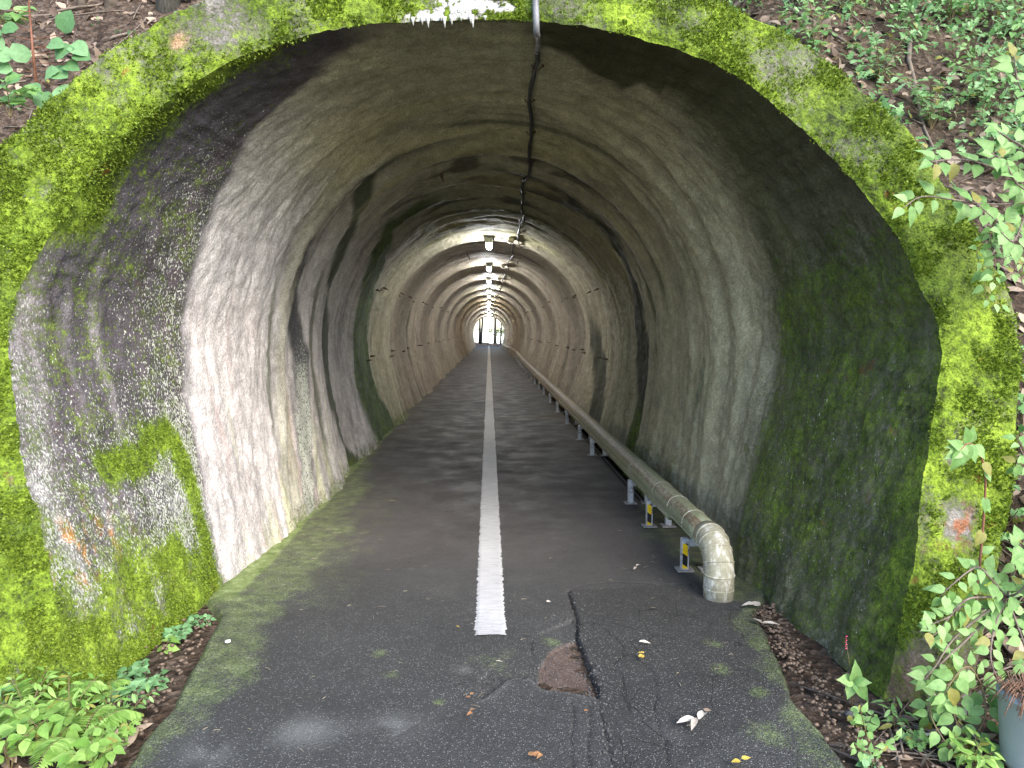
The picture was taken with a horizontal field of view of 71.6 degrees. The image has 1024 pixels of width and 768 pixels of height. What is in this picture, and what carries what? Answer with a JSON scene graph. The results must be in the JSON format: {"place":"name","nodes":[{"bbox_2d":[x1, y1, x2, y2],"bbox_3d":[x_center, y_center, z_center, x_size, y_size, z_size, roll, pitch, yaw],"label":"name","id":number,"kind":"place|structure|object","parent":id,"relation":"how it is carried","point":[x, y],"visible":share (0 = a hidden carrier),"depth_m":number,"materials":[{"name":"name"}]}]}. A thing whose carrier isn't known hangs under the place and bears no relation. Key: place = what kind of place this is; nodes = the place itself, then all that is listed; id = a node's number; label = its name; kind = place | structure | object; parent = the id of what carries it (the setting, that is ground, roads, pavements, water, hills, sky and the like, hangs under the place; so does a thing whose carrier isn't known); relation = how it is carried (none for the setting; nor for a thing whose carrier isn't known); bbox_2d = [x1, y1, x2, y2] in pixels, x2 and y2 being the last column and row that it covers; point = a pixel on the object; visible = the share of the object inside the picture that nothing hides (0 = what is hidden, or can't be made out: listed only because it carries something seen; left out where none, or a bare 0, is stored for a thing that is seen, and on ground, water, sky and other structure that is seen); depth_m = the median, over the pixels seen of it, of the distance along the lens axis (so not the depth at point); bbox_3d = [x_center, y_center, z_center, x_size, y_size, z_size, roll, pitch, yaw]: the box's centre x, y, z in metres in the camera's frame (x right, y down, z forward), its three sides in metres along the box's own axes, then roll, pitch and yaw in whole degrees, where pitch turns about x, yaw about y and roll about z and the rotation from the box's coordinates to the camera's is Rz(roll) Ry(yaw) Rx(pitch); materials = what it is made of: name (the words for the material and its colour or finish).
{"place":"outdoors","nodes":[
{"label":"outdoors","id":0,"kind":"place"},
{"bbox_2d":[170,530,791,758],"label":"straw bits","id":1,"kind":"object","parent":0,"point":[472,623],"visible":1,"depth_m":3.16,"materials":[{"name":"beige plant"}]},
{"bbox_2d":[129,346,844,767],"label":"road","id":2,"kind":"structure","parent":0,"point":[311,658],"depth_m":3.44,"materials":[{"name":"grey asphalt"}]},
{"bbox_2d":[474,346,506,634],"bbox_3d":[-1.007,-0.988,31.164,0.171,0.014,55.679,0,5,-2],"label":"road marking","id":3,"kind":"object","parent":2,"relation":"on","point":[490,592],"visible":1,"depth_m":4.85,"materials":[{"name":"paint"}]},
{"bbox_2d":[528,751,537,755],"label":"fallen leaf","id":4,"kind":"object","parent":2,"relation":"on","point":[531,753],"visible":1,"depth_m":2.44,"materials":[{"name":"plant"}]},
{"bbox_2d":[554,401,565,412],"bbox_3d":[0.863,0.399,12.385,0.244,0.200,0.085,0,5,-2],"label":"pipe stand","id":5,"kind":"object","parent":2,"relation":"on","point":[557,406],"visible":0.52,"depth_m":12.36,"materials":[{"name":"white paint"}]},
{"bbox_2d":[563,411,578,424],"bbox_3d":[0.912,0.519,10.870,0.244,0.200,0.085,0,5,-2],"label":"pipe stand","id":6,"kind":"object","parent":2,"relation":"on","point":[567,414],"visible":0.63,"depth_m":10.85,"materials":[{"name":"white paint"}]},
{"bbox_2d":[525,588,625,767],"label":"asphalt crumbs","id":7,"kind":"object","parent":2,"relation":"on","point":[606,704],"visible":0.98,"depth_m":2.96,"materials":[{"name":"grey asphalt"}]},
{"bbox_2d":[575,425,591,440],"bbox_3d":[0.961,0.639,9.356,0.244,0.200,0.085,0,5,-2],"label":"pipe stand","id":8,"kind":"object","parent":2,"relation":"on","point":[579,433],"visible":0.5,"depth_m":9.33,"materials":[{"name":"white paint"}]},
{"bbox_2d":[529,374,642,500],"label":"kerb","id":9,"kind":"structure","parent":2,"relation":"on","point":[614,469],"depth_m":8.12,"materials":[{"name":"grey concrete"}]},
{"bbox_2d":[587,438,607,455],"bbox_3d":[0.998,0.729,8.220,0.244,0.200,0.085,0,5,-2],"label":"pipe stand","id":10,"kind":"object","parent":2,"relation":"on","point":[592,441],"visible":0.65,"depth_m":8.20,"materials":[{"name":"white paint"}]},
{"bbox_2d":[624,479,648,503],"bbox_3d":[1.071,0.906,5.988,0.244,0.200,0.085,0,5,-2],"label":"pipe stand","id":11,"kind":"object","parent":2,"relation":"on","point":[630,492],"visible":0.5,"depth_m":5.97,"materials":[{"name":"white paint"}]},
{"bbox_2d":[641,499,675,527],"bbox_3d":[1.094,0.961,5.291,0.244,0.200,0.085,0,5,-2],"label":"pipe stand","id":12,"kind":"object","parent":2,"relation":"on","point":[650,505],"visible":0.68,"depth_m":5.27,"materials":[{"name":"white paint"}]},
{"bbox_2d":[674,537,702,571],"bbox_3d":[1.125,1.037,4.334,0.244,0.200,0.085,0,5,-2],"label":"pipe stand","id":13,"kind":"object","parent":2,"relation":"on","point":[685,544],"visible":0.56,"depth_m":4.31,"materials":[{"name":"white paint"}]},
{"bbox_2d":[677,710,705,730],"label":"fallen leaf","id":14,"kind":"object","parent":2,"relation":"on","point":[700,715],"visible":1,"depth_m":2.64,"materials":[{"name":"white plant"}]},
{"bbox_2d":[732,755,750,761],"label":"fallen leaf","id":15,"kind":"object","parent":2,"relation":"on","point":[744,757],"visible":1,"depth_m":2.41,"materials":[{"name":"yellow plant"}]},
{"bbox_2d":[742,601,759,605],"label":"fallen leaf","id":16,"kind":"object","parent":2,"relation":"on","point":[755,603],"visible":1,"depth_m":3.76,"materials":[{"name":"beige plant"}]},
{"bbox_2d":[750,618,778,624],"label":"fallen leaf","id":17,"kind":"object","parent":2,"relation":"on","point":[770,622],"visible":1,"depth_m":3.52,"materials":[{"name":"beige plant"}]},
{"bbox_2d":[473,330,503,343],"bbox_3d":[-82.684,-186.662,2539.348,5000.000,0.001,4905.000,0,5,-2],"label":"water","id":18,"kind":"structure","parent":0,"point":[486,338],"depth_m":1056.60,"materials":[{"name":"white liquid"}]},
{"bbox_2d":[474,317,503,329],"label":"sky","id":19,"kind":"structure","parent":0,"point":[488,322],"materials":[{"name":"white"}]},
{"bbox_2d":[0,0,1023,767],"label":"ground","id":20,"kind":"structure","parent":0,"point":[810,648],"depth_m":5.64,"materials":[{"name":"brown soil"}]},
{"bbox_2d":[0,685,33,703],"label":"leafy plant","id":21,"kind":"object","parent":20,"relation":"on","point":[3,701],"visible":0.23,"depth_m":2.76,"materials":[{"name":"green plant"}]},
{"bbox_2d":[0,6,35,23],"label":"leafy plant","id":22,"kind":"object","parent":20,"relation":"on","point":[12,17],"visible":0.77,"depth_m":4.34,"materials":[{"name":"green plant"}]},
{"bbox_2d":[0,74,44,117],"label":"leafy plant","id":23,"kind":"object","parent":20,"relation":"on","point":[27,91],"visible":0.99,"depth_m":3.57,"materials":[{"name":"green plant"}]},
{"bbox_2d":[0,707,65,767],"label":"leafy plant","id":24,"kind":"object","parent":20,"relation":"on","point":[8,730],"visible":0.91,"depth_m":2.45,"materials":[{"name":"green plant"}]},
{"bbox_2d":[0,667,67,728],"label":"leafy plant","id":25,"kind":"object","parent":20,"relation":"on","point":[31,698],"visible":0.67,"depth_m":2.68,"materials":[{"name":"green plant"}]},
{"bbox_2d":[7,704,82,757],"bbox_3d":[-1.626,1.245,2.500,0.211,0.183,0.235,-2,5,-22],"label":"leafy plant","id":26,"kind":"object","parent":20,"relation":"on","point":[56,728],"visible":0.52,"depth_m":2.49,"materials":[{"name":"green plant"}]},
{"bbox_2d":[0,0,90,108],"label":"red stemmed sapling","id":27,"kind":"object","parent":20,"relation":"on","point":[65,24],"visible":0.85,"depth_m":3.69,"materials":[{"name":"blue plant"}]},
{"bbox_2d":[0,678,110,723],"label":"fern","id":28,"kind":"object","parent":20,"relation":"on","point":[22,687],"visible":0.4,"depth_m":2.74,"materials":[{"name":"green plant"}]},
{"bbox_2d":[19,672,104,726],"bbox_3d":[-1.672,1.222,2.669,0.244,0.212,0.250,0,5,-2],"label":"leafy plant","id":29,"kind":"object","parent":20,"relation":"on","point":[75,696],"visible":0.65,"depth_m":2.68,"materials":[{"name":"green plant"}]},
{"bbox_2d":[22,3,103,15],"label":"fallen branch","id":30,"kind":"object","parent":20,"relation":"on","point":[74,7],"visible":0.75,"depth_m":6.72,"materials":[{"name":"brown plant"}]},
{"bbox_2d":[1,717,152,767],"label":"verge litter","id":31,"kind":"object","parent":20,"relation":"on","point":[131,738],"visible":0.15,"depth_m":2.57,"materials":[{"name":"brown plant"}]},
{"bbox_2d":[76,0,86,5],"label":"forest tree","id":32,"kind":"object","parent":20,"relation":"on","point":[80,2],"depth_m":6.80,"materials":[{"name":"brown plant"}]},
{"bbox_2d":[29,704,143,767],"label":"fern","id":33,"kind":"object","parent":20,"relation":"on","point":[62,743],"visible":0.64,"depth_m":2.54,"materials":[{"name":"green plant"}]},
{"bbox_2d":[48,727,125,767],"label":"leafy plant","id":34,"kind":"object","parent":20,"relation":"on","point":[91,749],"visible":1,"depth_m":2.38,"materials":[{"name":"green plant"}]},
{"bbox_2d":[17,11,176,110],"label":"seedlings","id":35,"kind":"object","parent":20,"relation":"on","point":[128,32],"visible":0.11,"depth_m":6.42,"materials":[{"name":"green plant"}]},
{"bbox_2d":[65,678,131,703],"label":"fern","id":36,"kind":"object","parent":20,"relation":"on","point":[121,681],"visible":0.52,"depth_m":2.88,"materials":[{"name":"green plant"}]},
{"bbox_2d":[76,687,128,727],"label":"leafy plant","id":37,"kind":"object","parent":20,"relation":"on","point":[84,703],"visible":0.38,"depth_m":2.66,"materials":[{"name":"green plant"}]},
{"bbox_2d":[82,710,141,754],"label":"leafy plant","id":38,"kind":"object","parent":20,"relation":"on","point":[124,730],"visible":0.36,"depth_m":2.55,"materials":[{"name":"green plant"}]},
{"bbox_2d":[104,0,119,7],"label":"forest tree","id":39,"kind":"object","parent":20,"relation":"on","point":[110,3],"depth_m":6.78,"materials":[{"name":"brown plant"}]},
{"bbox_2d":[93,683,158,723],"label":"leafy plant","id":40,"kind":"object","parent":20,"relation":"on","point":[134,697],"visible":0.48,"depth_m":2.72,"materials":[{"name":"green plant"}]},
{"bbox_2d":[106,677,150,701],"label":"heart leaved creeper","id":41,"kind":"object","parent":20,"relation":"on","point":[134,684],"visible":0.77,"depth_m":2.90,"materials":[{"name":"green plant"}]},
{"bbox_2d":[108,28,148,40],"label":"fallen branch","id":42,"kind":"object","parent":20,"relation":"on","point":[116,36],"visible":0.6,"depth_m":6.44,"materials":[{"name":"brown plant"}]},
{"bbox_2d":[115,658,150,678],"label":"heart leaved creeper","id":43,"kind":"object","parent":20,"relation":"on","point":[136,669],"visible":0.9,"depth_m":3.08,"materials":[{"name":"green plant"}]},
{"bbox_2d":[82,614,212,767],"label":"gravel","id":44,"kind":"structure","parent":20,"relation":"on","point":[152,706],"depth_m":3.04,"materials":[{"name":"gravel"}]},
{"bbox_2d":[137,669,169,692],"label":"heart leaved creeper","id":45,"kind":"object","parent":20,"relation":"on","point":[153,680],"visible":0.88,"depth_m":2.99,"materials":[{"name":"green plant"}]},
{"bbox_2d":[156,0,180,13],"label":"forest tree","id":46,"kind":"object","parent":20,"relation":"on","point":[165,6],"visible":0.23,"depth_m":6.73,"materials":[{"name":"grey wood"}]},
{"bbox_2d":[157,635,179,653],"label":"heart leaved creeper","id":47,"kind":"object","parent":20,"relation":"on","point":[174,639],"visible":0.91,"depth_m":3.32,"materials":[{"name":"green plant"}]},
{"bbox_2d":[161,623,192,643],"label":"heart leaved creeper","id":48,"kind":"object","parent":20,"relation":"on","point":[167,632],"visible":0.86,"depth_m":3.42,"materials":[{"name":"green plant"}]},
{"bbox_2d":[186,613,215,627],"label":"heart leaved creeper","id":49,"kind":"object","parent":20,"relation":"on","point":[192,621],"visible":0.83,"depth_m":3.58,"materials":[{"name":"green plant"}]},
{"bbox_2d":[473,319,480,343],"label":"lakeside tree","id":50,"kind":"object","parent":20,"relation":"on","point":[479,329],"visible":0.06,"depth_m":60.71,"materials":[{"name":"brown plant"}]},
{"bbox_2d":[480,318,482,343],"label":"lakeside tree","id":51,"kind":"object","parent":20,"relation":"on","point":[481,335],"depth_m":60.32,"materials":[{"name":"brown plant"}]},
{"bbox_2d":[475,342,501,345],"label":"leaf litter","id":52,"kind":"object","parent":20,"relation":"on","point":[485,343],"visible":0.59,"depth_m":60.24,"materials":[{"name":"white"}]},
{"bbox_2d":[483,327,503,341],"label":"downhill tree","id":53,"kind":"object","parent":20,"relation":"on","point":[492,331],"visible":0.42,"depth_m":68.19,"materials":[{"name":"green plant"}]},
{"bbox_2d":[493,318,496,343],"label":"lakeside tree","id":54,"kind":"object","parent":20,"relation":"on","point":[495,332],"depth_m":61.24,"materials":[{"name":"brown plant"}]},
{"bbox_2d":[500,324,501,344],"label":"lakeside tree","id":55,"kind":"object","parent":20,"relation":"on","point":[501,334],"depth_m":60.81,"materials":[{"name":"brown plant"}]},
{"bbox_2d":[0,0,1023,713],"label":"tunnel","id":56,"kind":"structure","parent":20,"relation":"on","point":[222,222],"depth_m":3.83,"materials":[{"name":"concrete"}]},
{"bbox_2d":[486,263,491,270],"bbox_3d":[-0.518,-2.649,16.011,0.140,0.215,0.190,0,5,-2],"label":"tunnel lamp","id":57,"kind":"object","parent":56,"relation":"attached to","point":[488,265],"visible":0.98,"depth_m":15.94,"materials":[{"name":"plastic"}]},
{"bbox_2d":[485,236,493,248],"bbox_3d":[-0.357,-2.208,11.055,0.140,0.215,0.190,0,5,-2],"label":"tunnel lamp","id":58,"kind":"object","parent":56,"relation":"attached to","point":[488,241],"visible":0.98,"depth_m":10.98,"materials":[{"name":"plastic"}]},
{"bbox_2d":[493,237,513,243],"bbox_3d":[-0.141,-2.214,10.966,0.372,0.099,0.142,1,5,8],"label":"junction box","id":59,"kind":"object","parent":56,"relation":"attached to","point":[510,240],"visible":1,"depth_m":10.89,"materials":[{"name":"beige plastic"}]},
{"bbox_2d":[492,0,543,315],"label":"power cable","id":60,"kind":"object","parent":56,"relation":"attached to","point":[536,25],"visible":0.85,"depth_m":4.59,"materials":[{"name":"grey plastic"}]},
{"bbox_2d":[541,386,643,500],"bbox_3d":[0.427,-0.796,31.566,0.400,0.020,51.000,0,5,-2],"label":"gutter","id":61,"kind":"object","parent":56,"relation":"in","point":[612,463],"depth_m":8.93,"materials":[{"name":"grey concrete"}]},
{"bbox_2d":[892,42,1023,264],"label":"overhanging spray","id":62,"kind":"object","parent":56,"relation":"on","point":[1004,230],"visible":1,"depth_m":2.84,"materials":[{"name":"green plant"}]},
{"bbox_2d":[968,220,1009,312],"bbox_3d":[1.960,-0.490,2.930,0.200,0.397,0.115,-2,5,-19],"label":"hanging twig","id":63,"kind":"object","parent":62,"relation":"hanging from","point":[986,273],"visible":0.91,"depth_m":2.93,"materials":[{"name":"green plant"}]},
{"bbox_2d":[993,253,1023,283],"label":"sprig","id":64,"kind":"object","parent":56,"relation":"attached to","point":[1007,260],"visible":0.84,"depth_m":2.99,"materials":[{"name":"green plant"}]},
{"bbox_2d":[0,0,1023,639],"bbox_3d":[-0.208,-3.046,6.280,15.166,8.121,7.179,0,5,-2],"label":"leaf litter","id":65,"kind":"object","parent":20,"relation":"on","point":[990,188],"visible":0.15,"depth_m":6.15,"materials":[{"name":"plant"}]},
{"bbox_2d":[0,0,1023,767],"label":"twigs","id":66,"kind":"object","parent":20,"relation":"on","point":[900,744],"visible":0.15,"depth_m":2.86,"materials":[{"name":"brown wood"}]},
{"bbox_2d":[797,0,810,16],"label":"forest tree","id":67,"kind":"object","parent":20,"relation":"on","point":[802,10],"depth_m":6.58,"materials":[{"name":"green plant"}]},
{"bbox_2d":[776,0,850,56],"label":"bank bush","id":68,"kind":"object","parent":20,"relation":"on","point":[819,24],"visible":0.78,"depth_m":6.06,"materials":[{"name":"green plant"}]},
{"bbox_2d":[751,603,933,767],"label":"gravel","id":69,"kind":"structure","parent":20,"relation":"on","point":[786,650],"depth_m":3.00,"materials":[{"name":"gravel"}]},
{"bbox_2d":[844,710,858,718],"bbox_3d":[1.286,1.251,2.690,0.050,0.030,0.035,0,5,-2],"label":"stone","id":70,"kind":"object","parent":69,"relation":"on","point":[847,713],"visible":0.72,"depth_m":2.68,"materials":[{"name":"grey stone"}]},
{"bbox_2d":[784,5,912,89],"bbox_3d":[2.982,-2.972,6.288,0.062,1.126,1.224,-4,6,-43],"label":"fallen branch","id":71,"kind":"object","parent":20,"relation":"on","point":[799,13],"visible":0.35,"depth_m":6.33,"materials":[{"name":"brown wood"}]},
{"bbox_2d":[843,0,864,16],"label":"bank bush","id":72,"kind":"object","parent":20,"relation":"on","point":[858,2],"visible":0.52,"depth_m":6.61,"materials":[{"name":"green plant"}]},
{"bbox_2d":[837,636,871,706],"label":"broad leaved plant","id":73,"kind":"object","parent":20,"relation":"on","point":[854,681],"visible":1,"depth_m":2.75,"materials":[{"name":"green plant"}]},
{"bbox_2d":[847,706,879,730],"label":"plant","id":74,"kind":"object","parent":20,"relation":"on","point":[875,720],"visible":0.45,"depth_m":2.66,"materials":[{"name":"green plant"}]},
{"bbox_2d":[855,752,883,767],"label":"plant","id":75,"kind":"object","parent":20,"relation":"on","point":[865,763],"visible":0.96,"depth_m":2.42,"materials":[{"name":"green plant"}]},
{"bbox_2d":[850,702,901,763],"bbox_3d":[1.232,1.198,2.399,0.148,0.270,0.255,3,5,30],"label":"sprig","id":76,"kind":"object","parent":20,"relation":"on","point":[862,743],"visible":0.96,"depth_m":2.42,"materials":[{"name":"green plant"}]},
{"bbox_2d":[729,0,1023,619],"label":"undergrowth","id":77,"kind":"object","parent":20,"relation":"on","point":[897,111],"visible":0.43,"depth_m":5.79,"materials":[{"name":"green plant"}]},
{"bbox_2d":[739,0,1023,607],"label":"undergrowth stalks","id":78,"kind":"object","parent":20,"relation":"on","point":[943,107],"visible":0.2,"depth_m":6.04,"materials":[{"name":"plant"}]},
{"bbox_2d":[841,4,928,87],"bbox_3d":[3.162,-2.747,5.903,0.631,0.578,0.661,0,5,-2],"label":"bank bush","id":79,"kind":"object","parent":20,"relation":"on","point":[888,59],"visible":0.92,"depth_m":5.90,"materials":[{"name":"green plant"}]},
{"bbox_2d":[871,696,918,732],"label":"plant","id":80,"kind":"object","parent":20,"relation":"on","point":[889,717],"visible":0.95,"depth_m":2.66,"materials":[{"name":"green plant"}]},
{"bbox_2d":[900,727,929,751],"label":"plant","id":81,"kind":"object","parent":20,"relation":"on","point":[914,741],"visible":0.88,"depth_m":2.54,"materials":[{"name":"green plant"}]},
{"bbox_2d":[906,39,934,149],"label":"fallen branch","id":82,"kind":"object","parent":20,"relation":"on","point":[908,59],"visible":0.7,"depth_m":6.05,"materials":[{"name":"brown wood"}]},
{"bbox_2d":[913,702,940,721],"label":"plant","id":83,"kind":"object","parent":20,"relation":"on","point":[916,710],"visible":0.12,"depth_m":2.74,"materials":[{"name":"green plant"}]},
{"bbox_2d":[910,0,961,24],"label":"bank bush","id":84,"kind":"object","parent":20,"relation":"on","point":[948,12],"visible":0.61,"depth_m":6.56,"materials":[{"name":"green plant"}]},
{"bbox_2d":[890,70,986,128],"bbox_3d":[3.349,-2.244,5.606,0.691,0.502,0.583,-1,5,-12],"label":"bank bush","id":85,"kind":"object","parent":20,"relation":"on","point":[931,116],"visible":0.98,"depth_m":5.57,"materials":[{"name":"green plant"}]},
{"bbox_2d":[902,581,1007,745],"bbox_3d":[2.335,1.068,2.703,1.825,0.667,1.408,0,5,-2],"label":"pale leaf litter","id":86,"kind":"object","parent":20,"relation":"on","point":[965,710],"visible":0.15,"depth_m":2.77,"materials":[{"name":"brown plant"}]},
{"bbox_2d":[888,488,1023,767],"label":"verge leaf litter","id":87,"kind":"object","parent":20,"relation":"on","point":[1012,649],"visible":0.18,"depth_m":2.75,"materials":[{"name":"brown plant"}]},
{"bbox_2d":[913,651,1003,767],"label":"leafy shrub","id":88,"kind":"object","parent":20,"relation":"on","point":[947,696],"visible":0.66,"depth_m":2.50,"materials":[{"name":"green plant"}]},
{"bbox_2d":[907,525,1023,731],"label":"leafy shrub","id":89,"kind":"object","parent":20,"relation":"on","point":[990,618],"visible":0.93,"depth_m":2.66,"materials":[{"name":"green plant"}]},
{"bbox_2d":[944,426,994,599],"bbox_3d":[1.712,0.499,2.670,0.306,0.705,0.067,-3,5,-32],"label":"arching shoot","id":90,"kind":"object","parent":89,"relation":"on","point":[959,454],"visible":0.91,"depth_m":2.64,"materials":[{"name":"green plant"}]},
{"bbox_2d":[937,726,1004,767],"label":"plant","id":91,"kind":"object","parent":20,"relation":"on","point":[970,755],"visible":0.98,"depth_m":2.42,"materials":[{"name":"green plant"}]},
{"bbox_2d":[945,90,1008,96],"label":"fallen branch","id":92,"kind":"object","parent":20,"relation":"on","point":[948,95],"visible":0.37,"depth_m":5.85,"materials":[{"name":"brown wood"}]},
{"bbox_2d":[934,19,1023,106],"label":"bank bush","id":93,"kind":"object","parent":20,"relation":"on","point":[962,68],"visible":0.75,"depth_m":5.70,"materials":[{"name":"green plant"}]},
{"bbox_2d":[968,190,996,254],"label":"fallen branch","id":94,"kind":"object","parent":20,"relation":"on","point":[970,193],"visible":0.21,"depth_m":4.81,"materials":[{"name":"brown wood"}]},
{"bbox_2d":[969,0,1023,39],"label":"bank bush","id":95,"kind":"object","parent":20,"relation":"on","point":[1007,14],"visible":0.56,"depth_m":6.49,"materials":[{"name":"green plant"}]},
{"bbox_2d":[976,669,1023,767],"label":"plant pot","id":96,"kind":"object","parent":20,"relation":"on","point":[1009,694],"visible":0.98,"depth_m":2.38,"materials":[{"name":"grey plastic"}]},
{"bbox_2d":[1001,433,1023,477],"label":"edge twig","id":97,"kind":"object","parent":20,"relation":"on","point":[1016,470],"visible":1,"depth_m":2.83,"materials":[{"name":"green plant"}]},
{"bbox_3d":[0.567,-0.321,21.471,0.244,0.200,0.085,0,5,-2],"label":"pipe stand","id":98,"kind":"object","parent":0,"visible":0},
{"bbox_2d":[501,343,734,602],"bbox_3d":[0.299,-1.093,30.379,0.407,0.402,53.312,0,5,-2],"label":"lagged pipe","id":99,"kind":"object","parent":98,"relation":"on","point":[704,532],"visible":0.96,"depth_m":4.72,"materials":[{"name":"metal"}]}
]}

